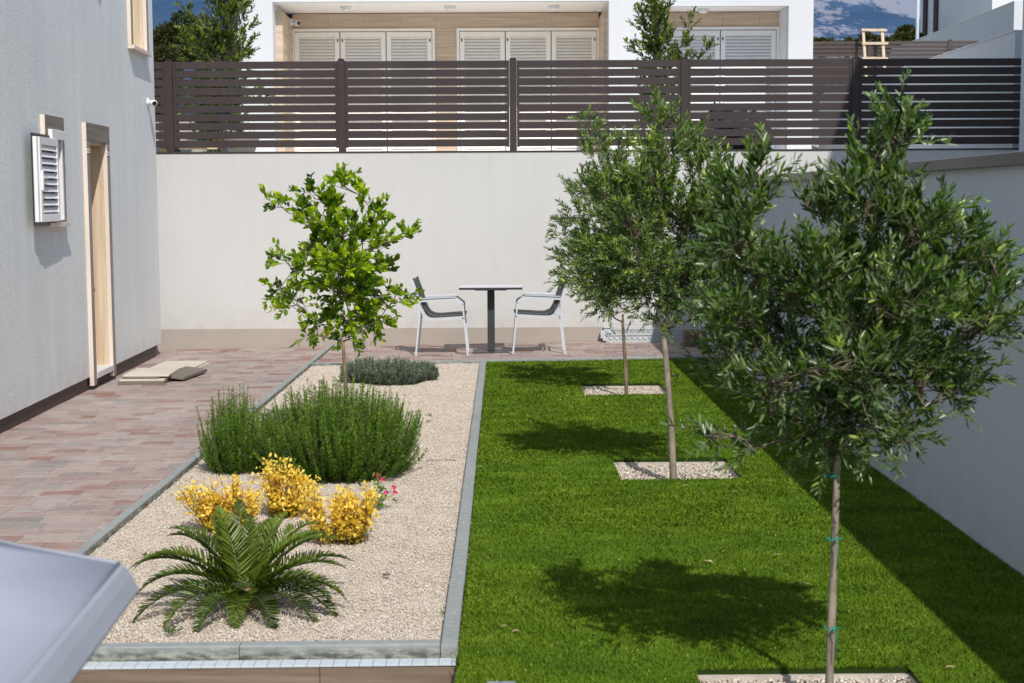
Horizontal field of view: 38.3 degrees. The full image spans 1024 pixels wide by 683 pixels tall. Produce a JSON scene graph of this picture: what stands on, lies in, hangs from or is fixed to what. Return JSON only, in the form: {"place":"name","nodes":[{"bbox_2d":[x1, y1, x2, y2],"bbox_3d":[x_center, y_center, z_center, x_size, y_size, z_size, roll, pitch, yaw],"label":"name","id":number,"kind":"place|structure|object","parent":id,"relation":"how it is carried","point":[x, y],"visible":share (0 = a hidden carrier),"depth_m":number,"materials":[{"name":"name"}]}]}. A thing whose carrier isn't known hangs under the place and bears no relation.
{"place":"outdoors","nodes":[
{"label":"outdoors","id":0,"kind":"place"},
{"bbox_2d":[0,539,138,682],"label":"parasol","id":1,"kind":"object","parent":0,"point":[61,612],"visible":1,"depth_m":2.11,"materials":[{"name":"grey fabric"}]},
{"bbox_2d":[25,362,484,643],"bbox_3d":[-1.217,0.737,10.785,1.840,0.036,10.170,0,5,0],"label":"gravel bed","id":2,"kind":"object","parent":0,"point":[336,568],"visible":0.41,"depth_m":7.28,"materials":[{"name":"beige gravel"}]},
{"bbox_2d":[163,624,182,634],"bbox_3d":[-1.366,1.158,5.952,0.085,0.035,0.069,-2,6,-17],"label":"weed","id":3,"kind":"object","parent":2,"relation":"on","point":[168,630],"visible":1,"depth_m":5.95,"materials":[{"name":"green plant"}]},
{"bbox_2d":[171,472,266,533],"bbox_3d":[-1.527,0.862,7.811,0.498,0.371,0.303,1,6,12],"label":"yellow spindle bush","id":4,"kind":"object","parent":2,"relation":"on","point":[205,508],"visible":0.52,"depth_m":7.77,"materials":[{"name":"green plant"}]},
{"bbox_2d":[195,384,270,474],"bbox_3d":[-1.805,0.567,9.595,0.527,0.585,0.580,0,5,0],"label":"rosemary bush","id":5,"kind":"object","parent":2,"relation":"on","point":[229,452],"visible":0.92,"depth_m":9.50,"materials":[{"name":"green plant"}]},
{"bbox_2d":[128,499,353,631],"bbox_3d":[-1.188,0.944,6.352,0.982,0.421,0.793,0,5,0],"label":"cycad","id":6,"kind":"object","parent":2,"relation":"on","point":[239,561],"visible":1,"depth_m":6.33,"materials":[{"name":"green plant"}]},
{"bbox_2d":[256,452,322,518],"bbox_3d":[-1.239,0.802,8.197,0.374,0.396,0.371,0,5,0],"label":"yellow spindle bush","id":7,"kind":"object","parent":2,"relation":"on","point":[278,503],"visible":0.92,"depth_m":8.15,"materials":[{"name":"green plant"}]},
{"bbox_2d":[283,477,380,545],"bbox_3d":[-0.900,0.875,7.539,0.469,0.374,0.328,1,6,16],"label":"yellow spindle bush","id":8,"kind":"object","parent":2,"relation":"on","point":[348,527],"visible":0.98,"depth_m":7.50,"materials":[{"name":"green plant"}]},
{"bbox_2d":[250,372,427,484],"bbox_3d":[-1.102,0.533,9.389,1.131,0.699,0.958,0,5,0],"label":"rosemary bush","id":9,"kind":"object","parent":2,"relation":"on","point":[332,442],"visible":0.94,"depth_m":9.21,"materials":[{"name":"green plant"}]},
{"bbox_2d":[258,162,424,401],"bbox_3d":[-1.209,-0.233,10.684,1.153,2.120,0.844,-3,6,-29],"label":"citrus tree","id":10,"kind":"object","parent":2,"relation":"on","point":[356,264],"visible":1,"depth_m":10.62,"materials":[{"name":"green plant"}]},
{"bbox_2d":[338,355,391,383],"bbox_3d":[-1.430,0.274,14.410,0.553,0.288,0.476,0,5,0],"label":"lavender mound","id":11,"kind":"object","parent":2,"relation":"on","point":[358,372],"visible":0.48,"depth_m":14.31,"materials":[{"name":"green plant"}]},
{"bbox_2d":[372,472,397,509],"bbox_3d":[-0.727,0.846,8.339,0.163,0.216,0.075,0,5,0],"label":"flowering plant","id":12,"kind":"object","parent":2,"relation":"on","point":[379,504],"visible":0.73,"depth_m":8.34,"materials":[{"name":"pink plant"}]},
{"bbox_2d":[362,354,427,385],"bbox_3d":[-1.123,0.280,14.229,0.660,0.304,0.510,0,5,0],"label":"lavender mound","id":13,"kind":"object","parent":2,"relation":"on","point":[402,372],"visible":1,"depth_m":14.11,"materials":[{"name":"green plant"}]},
{"bbox_2d":[410,359,439,380],"bbox_3d":[-0.882,0.283,14.456,0.364,0.230,0.287,0,5,0],"label":"lavender mound","id":14,"kind":"object","parent":2,"relation":"on","point":[432,372],"visible":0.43,"depth_m":14.41,"materials":[{"name":"green plant"}]},
{"bbox_2d":[0,341,720,552],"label":"paving","id":15,"kind":"structure","parent":0,"point":[106,446],"depth_m":11.43,"materials":[{"name":"ceramic"}]},
{"bbox_2d":[118,378,172,384],"bbox_3d":[-3.616,0.375,14.677,0.450,0.034,0.660,0,5,0],"label":"stone slab","id":16,"kind":"object","parent":15,"relation":"on","point":[144,382],"depth_m":14.35,"materials":[{"name":"beige stone"}]},
{"bbox_2d":[120,377,167,381],"bbox_3d":[-3.616,0.348,14.680,0.430,0.020,0.650,0,5,-2],"label":"stone slab","id":17,"kind":"object","parent":16,"relation":"on","point":[158,379],"depth_m":14.36,"materials":[{"name":"stone"}]},
{"bbox_2d":[122,377,160,378],"bbox_3d":[-3.626,0.332,14.648,0.351,0.016,0.550,0,5,1],"label":"stone slab","id":18,"kind":"object","parent":17,"relation":"on","point":[140,377],"depth_m":14.38,"materials":[{"name":"beige stone"}]},
{"bbox_2d":[123,367,179,376],"bbox_3d":[-3.592,0.306,14.726,0.440,0.020,0.630,-1,5,-2],"label":"stone slab","id":19,"kind":"object","parent":18,"relation":"on","point":[152,372],"depth_m":14.61,"materials":[{"name":"stone"}]},
{"bbox_2d":[168,366,206,379],"bbox_3d":[-3.313,0.319,14.925,0.230,0.031,0.730,7,6,6],"label":"stone slab","id":20,"kind":"object","parent":15,"relation":"on","point":[185,372],"depth_m":14.88,"materials":[{"name":"grey stone"}]},
{"bbox_2d":[197,363,209,367],"bbox_3d":[-3.537,0.276,15.775,0.450,0.026,0.650,0,5,3],"label":"stone slab","id":21,"kind":"object","parent":15,"relation":"on","point":[204,365],"depth_m":15.88,"materials":[{"name":"stone"}]},
{"bbox_2d":[151,361,207,367],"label":"stone slab","id":22,"kind":"structure","parent":21,"relation":"on","point":[170,364],"depth_m":15.75,"materials":[{"name":"stone"}]},
{"bbox_2d":[410,276,468,355],"bbox_3d":[-0.820,-0.300,16.842,0.652,0.887,0.512,0,5,0],"label":"garden chair","id":23,"kind":"object","parent":15,"relation":"on","point":[428,311],"visible":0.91,"depth_m":16.62,"materials":[{"name":"white metal"}]},
{"bbox_2d":[459,285,522,352],"bbox_3d":[-0.241,-0.262,16.980,0.720,0.753,0.540,0,5,0],"label":"bistro table","id":24,"kind":"object","parent":15,"relation":"on","point":[490,289],"visible":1,"depth_m":16.92,"materials":[{"name":"metal"}]},
{"bbox_2d":[512,275,567,353],"bbox_3d":[0.324,-0.322,16.787,0.652,0.887,0.512,0,5,0],"label":"garden chair","id":25,"kind":"object","parent":15,"relation":"on","point":[557,297],"visible":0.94,"depth_m":16.57,"materials":[{"name":"white metal"}]},
{"bbox_2d":[603,334,681,342],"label":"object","id":26,"kind":"object","parent":15,"relation":"on","point":[608,338],"visible":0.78,"depth_m":17.78,"materials":[{"name":"grey plastic"}]},
{"bbox_2d":[608,328,697,334],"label":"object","id":27,"kind":"object","parent":26,"relation":"on","point":[631,331],"visible":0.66,"depth_m":17.78,"materials":[{"name":"grey plastic"}]},
{"bbox_2d":[600,326,695,341],"bbox_3d":[1.711,-0.092,17.956,1.264,0.174,0.115,0,5,0],"label":"drain channel","id":28,"kind":"object","parent":15,"relation":"on","point":[604,332],"visible":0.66,"depth_m":17.91,"materials":[{"name":"grey plastic"}]},
{"bbox_2d":[682,329,705,346],"bbox_3d":[2.122,-0.038,17.204,0.245,0.183,0.240,0,5,0],"label":"block stack","id":29,"kind":"object","parent":15,"relation":"on","point":[687,334],"visible":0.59,"depth_m":17.09,"materials":[{"name":"grey ceramic"}]},
{"bbox_2d":[155,119,818,151],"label":"ground","id":30,"kind":"structure","parent":0,"point":[226,149],"depth_m":30.75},
{"bbox_2d":[153,42,183,151],"bbox_3d":[-6.309,-3.789,26.683,0.922,3.236,0.875,0,5,0],"label":"dense tree","id":31,"kind":"object","parent":30,"relation":"on","point":[161,53],"visible":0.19,"depth_m":26.50,"materials":[{"name":"green plant"}]},
{"bbox_2d":[153,9,199,151],"bbox_3d":[-6.327,-4.746,27.707,1.155,3.005,1.048,4,7,37],"label":"dense tree","id":32,"kind":"object","parent":30,"relation":"on","point":[166,32],"visible":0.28,"depth_m":27.33,"materials":[{"name":"green plant"}]},
{"bbox_2d":[178,148,217,149],"bbox_3d":[-4.099,-2.528,19.270,0.500,0.030,0.100,0,5,0],"label":"timber board","id":33,"kind":"object","parent":30,"relation":"on","point":[196,148],"visible":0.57,"depth_m":19.22,"materials":[{"name":"beige wood"}]},
{"bbox_2d":[186,12,228,139],"bbox_3d":[-6.066,-5.252,29.554,1.099,2.624,1.050,4,7,39],"label":"dense tree","id":34,"kind":"object","parent":30,"relation":"on","point":[203,18],"visible":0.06,"depth_m":29.23,"materials":[{"name":"green plant"}]},
{"bbox_2d":[172,0,274,151],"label":"laurel column","id":35,"kind":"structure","parent":30,"relation":"on","point":[228,11],"depth_m":19.50,"materials":[{"name":"green plant"}]},
{"bbox_2d":[224,139,258,151],"bbox_3d":[-3.561,-2.571,19.421,0.460,0.200,0.460,0,5,0],"label":"plant pot","id":36,"kind":"object","parent":30,"relation":"on","point":[247,149],"visible":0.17,"depth_m":19.27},
{"bbox_2d":[238,0,813,151],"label":"villa","id":37,"kind":"object","parent":30,"relation":"on","point":[417,30],"visible":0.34,"depth_m":24.58,"materials":[{"name":"white paint"}]},
{"bbox_2d":[290,18,300,25],"bbox_3d":[-3.571,-5.268,24.322,0.169,0.134,0.158,0,5,0],"label":"security camera","id":38,"kind":"object","parent":37,"relation":"attached to","point":[295,22],"visible":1,"depth_m":24.28,"materials":[{"name":"white plastic"}]},
{"bbox_2d":[340,6,351,11],"bbox_3d":[-2.679,-5.364,23.782,0.180,0.075,0.177,0,5,0],"label":"porch lamp","id":39,"kind":"object","parent":37,"relation":"attached to","point":[345,8],"visible":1,"depth_m":23.72,"materials":[{"name":"white plastic"}]},
{"bbox_2d":[444,5,455,10],"bbox_3d":[-1.001,-5.374,23.792,0.180,0.075,0.177,0,5,0],"label":"porch lamp","id":40,"kind":"object","parent":37,"relation":"attached to","point":[450,8],"visible":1,"depth_m":23.74,"materials":[{"name":"white plastic"}]},
{"bbox_2d":[548,5,559,10],"bbox_3d":[0.679,-5.383,23.803,0.180,0.075,0.177,0,5,0],"label":"porch lamp","id":41,"kind":"object","parent":37,"relation":"attached to","point":[553,7],"visible":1,"depth_m":23.75,"materials":[{"name":"white plastic"}]},
{"bbox_2d":[698,8,708,13],"bbox_3d":[3.058,-5.283,23.577,0.180,0.075,0.177,0,5,0],"label":"porch lamp","id":42,"kind":"object","parent":37,"relation":"attached to","point":[703,10],"visible":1,"depth_m":23.52,"materials":[{"name":"white plastic"}]},
{"bbox_2d":[623,0,719,137],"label":"laurel column","id":43,"kind":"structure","parent":30,"relation":"on","point":[653,49],"depth_m":19.22,"materials":[{"name":"green plant"}]},
{"bbox_2d":[693,102,773,149],"bbox_3d":[2.802,-2.797,19.036,1.177,0.648,0.905,0,5,0],"label":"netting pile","id":44,"kind":"object","parent":30,"relation":"on","point":[739,146],"visible":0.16,"depth_m":18.77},
{"bbox_2d":[813,36,834,101],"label":"distant bush","id":45,"kind":"object","parent":30,"relation":"on","point":[822,38],"visible":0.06,"depth_m":47.35,"materials":[{"name":"green plant"}]},
{"bbox_2d":[838,35,860,40],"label":"distant bush","id":46,"kind":"object","parent":30,"relation":"on","point":[848,38],"visible":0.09,"depth_m":47.39,"materials":[{"name":"green plant"}]},
{"bbox_2d":[858,31,878,40],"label":"distant bush","id":47,"kind":"object","parent":30,"relation":"on","point":[870,36],"visible":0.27,"depth_m":47.78,"materials":[{"name":"green plant"}]},
{"bbox_2d":[861,29,887,75],"bbox_3d":[8.186,-5.943,33.167,0.591,2.208,0.498,0,5,0],"label":"ladder","id":48,"kind":"object","parent":30,"relation":"on","point":[882,43],"visible":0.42,"depth_m":33.21,"materials":[{"name":"beige wood"}]},
{"bbox_2d":[876,34,902,52],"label":"distant bush","id":49,"kind":"object","parent":30,"relation":"on","point":[890,38],"visible":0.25,"depth_m":48.04,"materials":[{"name":"green plant"}]},
{"bbox_2d":[812,39,978,111],"bbox_3d":[8.267,-5.931,33.646,5.777,1.880,0.070,0,5,0],"label":"slat fence","id":50,"kind":"object","parent":30,"relation":"on","point":[842,49],"visible":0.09,"depth_m":33.57,"materials":[{"name":"brown wood"}]},
{"bbox_2d":[890,23,920,40],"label":"distant bush","id":51,"kind":"object","parent":30,"relation":"on","point":[906,32],"visible":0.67,"depth_m":48.37,"materials":[{"name":"green plant"}]},
{"bbox_2d":[915,0,919,38],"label":"lamp post","id":52,"kind":"object","parent":30,"relation":"on","point":[917,16],"depth_m":45.30,"materials":[{"name":"white metal"}]},
{"bbox_2d":[819,30,1021,148],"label":"boundary wall","id":53,"kind":"structure","parent":30,"relation":"on","point":[1007,45],"depth_m":19.67,"materials":[{"name":"white paint"}]},
{"bbox_2d":[891,1,1022,56],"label":"boundary wall","id":54,"kind":"structure","parent":30,"relation":"on","point":[1002,19],"depth_m":36.83,"materials":[{"name":"white paint"}]},
{"bbox_2d":[920,0,1022,34],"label":"neighbour house","id":55,"kind":"structure","parent":30,"relation":"on","point":[936,15],"depth_m":47.77,"materials":[{"name":"white paint"}]},
{"bbox_2d":[152,0,920,113],"bbox_3d":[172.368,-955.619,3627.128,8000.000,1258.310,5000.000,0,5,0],"label":"mountain range","id":56,"kind":"structure","parent":0,"point":[836,20],"depth_m":2784.95,"materials":[{"name":"blue"}]},
{"bbox_2d":[592,385,729,479],"bbox_3d":[-2.306,1.327,10.256,9.500,1.038,15.800,0,5,0],"label":"soil base","id":57,"kind":"object","parent":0,"point":[666,471],"depth_m":9.66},
{"bbox_2d":[0,0,160,433],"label":"house","id":58,"kind":"structure","parent":57,"relation":"on","point":[80,312],"depth_m":13.46,"materials":[{"name":"grey paint"}]},
{"bbox_2d":[48,129,64,219],"bbox_3d":[-3.990,-1.421,12.699,0.195,0.790,0.415,0,5,-2],"label":"window","id":59,"kind":"structure","parent":58,"relation":"in","point":[59,135],"depth_m":12.85,"materials":[{"name":"white metal"}]},
{"bbox_2d":[132,0,142,48],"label":"upper window","id":60,"kind":"structure","parent":58,"relation":"in","point":[136,4],"depth_m":16.45,"materials":[{"name":"wood"}]},
{"bbox_2d":[146,98,156,105],"bbox_3d":[-4.060,-2.703,16.646,0.121,0.101,0.130,0,5,0],"label":"security camera","id":61,"kind":"object","parent":58,"relation":"attached to","point":[149,102],"visible":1,"depth_m":16.61,"materials":[{"name":"white plastic"}]},
{"bbox_2d":[74,344,333,555],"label":"kerb","id":62,"kind":"structure","parent":57,"relation":"on","point":[102,536],"depth_m":8.83,"materials":[{"name":"concrete"}]},
{"bbox_2d":[87,639,440,666],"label":"kerb","id":63,"kind":"structure","parent":57,"relation":"on","point":[267,650],"depth_m":5.67,"materials":[{"name":"concrete"}]},
{"bbox_2d":[72,666,455,682],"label":"terrace cladding","id":64,"kind":"structure","parent":57,"relation":"attached to","point":[414,674],"depth_m":5.59,"materials":[{"name":"brown wood"}]},
{"bbox_2d":[82,658,455,669],"bbox_3d":[-3.621,1.254,5.603,6.814,0.035,0.072,0,5,0],"label":"mosaic edge","id":65,"kind":"object","parent":57,"relation":"on","point":[262,663],"visible":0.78,"depth_m":5.61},
{"bbox_2d":[441,360,485,668],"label":"kerb","id":66,"kind":"structure","parent":57,"relation":"on","point":[450,641],"depth_m":7.33,"materials":[{"name":"concrete"}]},
{"bbox_2d":[311,355,719,366],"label":"kerb","id":67,"kind":"structure","parent":57,"relation":"on","point":[322,364],"depth_m":15.84,"materials":[{"name":"concrete"}]},
{"bbox_2d":[155,148,1018,349],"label":"retaining wall","id":68,"kind":"structure","parent":57,"relation":"on","point":[484,216],"depth_m":17.90,"materials":[{"name":"beige paint"}]},
{"bbox_2d":[154,56,1020,151],"bbox_3d":[0.777,-2.873,17.844,10.770,1.110,0.070,0,5,0],"label":"slat fence","id":69,"kind":"object","parent":68,"relation":"on","point":[341,99],"visible":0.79,"depth_m":17.83,"materials":[{"name":"brown metal"}]},
{"bbox_2d":[543,103,679,394],"bbox_3d":[0.896,-0.755,13.058,1.260,2.689,0.820,0,5,0],"label":"olive tree","id":70,"kind":"object","parent":57,"relation":"on","point":[608,156],"visible":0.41,"depth_m":12.97,"materials":[{"name":"green plant"}]},
{"bbox_2d":[552,83,771,479],"bbox_3d":[0.952,-0.306,9.074,1.421,2.567,0.810,0,5,0],"label":"olive tree","id":71,"kind":"object","parent":57,"relation":"on","point":[612,251],"visible":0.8,"depth_m":8.98,"materials":[{"name":"green plant"}]},
{"bbox_2d":[582,385,916,682],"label":"pit edging","id":72,"kind":"object","parent":57,"relation":"on","point":[792,677],"visible":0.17,"depth_m":5.40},
{"bbox_2d":[659,67,1023,682],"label":"olive tree","id":73,"kind":"object","parent":57,"relation":"on","point":[878,346],"visible":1,"depth_m":4.88,"materials":[{"name":"green plant"}]},
{"bbox_2d":[826,473,837,477],"bbox_3d":[1.085,0.453,5.002,0.042,0.013,0.041,2,6,19],"label":"tree tie","id":74,"kind":"object","parent":73,"relation":"attached to","point":[834,475],"visible":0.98,"depth_m":4.99,"materials":[{"name":"green plastic"}]},
{"bbox_2d":[823,626,841,658],"bbox_3d":[1.094,1.028,5.052,0.044,0.107,0.058,-5,7,-43],"label":"tree tie","id":75,"kind":"object","parent":73,"relation":"attached to","point":[834,628],"visible":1,"depth_m":5.03,"materials":[{"name":"green plastic"}]},
{"bbox_2d":[826,537,842,568],"bbox_3d":[1.094,0.718,5.023,0.042,0.107,0.055,-6,8,-44],"label":"tree tie","id":76,"kind":"object","parent":73,"relation":"attached to","point":[834,539],"visible":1,"depth_m":5.00,"materials":[{"name":"green plastic"}]},
{"bbox_2d":[696,151,1023,576],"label":"side wall","id":77,"kind":"structure","parent":57,"relation":"on","point":[969,481],"depth_m":7.33,"materials":[{"name":"paint"}]},
{"bbox_2d":[453,357,1023,682],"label":"turf backing","id":78,"kind":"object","parent":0,"point":[852,669],"visible":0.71,"depth_m":6.94,"materials":[{"name":"green plant"}]},
{"bbox_2d":[486,681,515,682],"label":"metal cover","id":79,"kind":"object","parent":78,"relation":"on","point":[501,682],"visible":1,"depth_m":5.21,"materials":[{"name":"metal"}]},
{"bbox_2d":[582,387,911,682],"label":"pit gravel","id":80,"kind":"structure","parent":0,"point":[686,470],"depth_m":9.56,"materials":[{"name":"white gravel"}]},
{"label":"ground","id":81,"kind":"structure","parent":0,"visible":0},
{"bbox_2d":[1019,0,1023,150],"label":"tall house","id":82,"kind":"structure","parent":81,"relation":"on","point":[1021,139],"depth_m":15.90,"materials":[{"name":"paint"}]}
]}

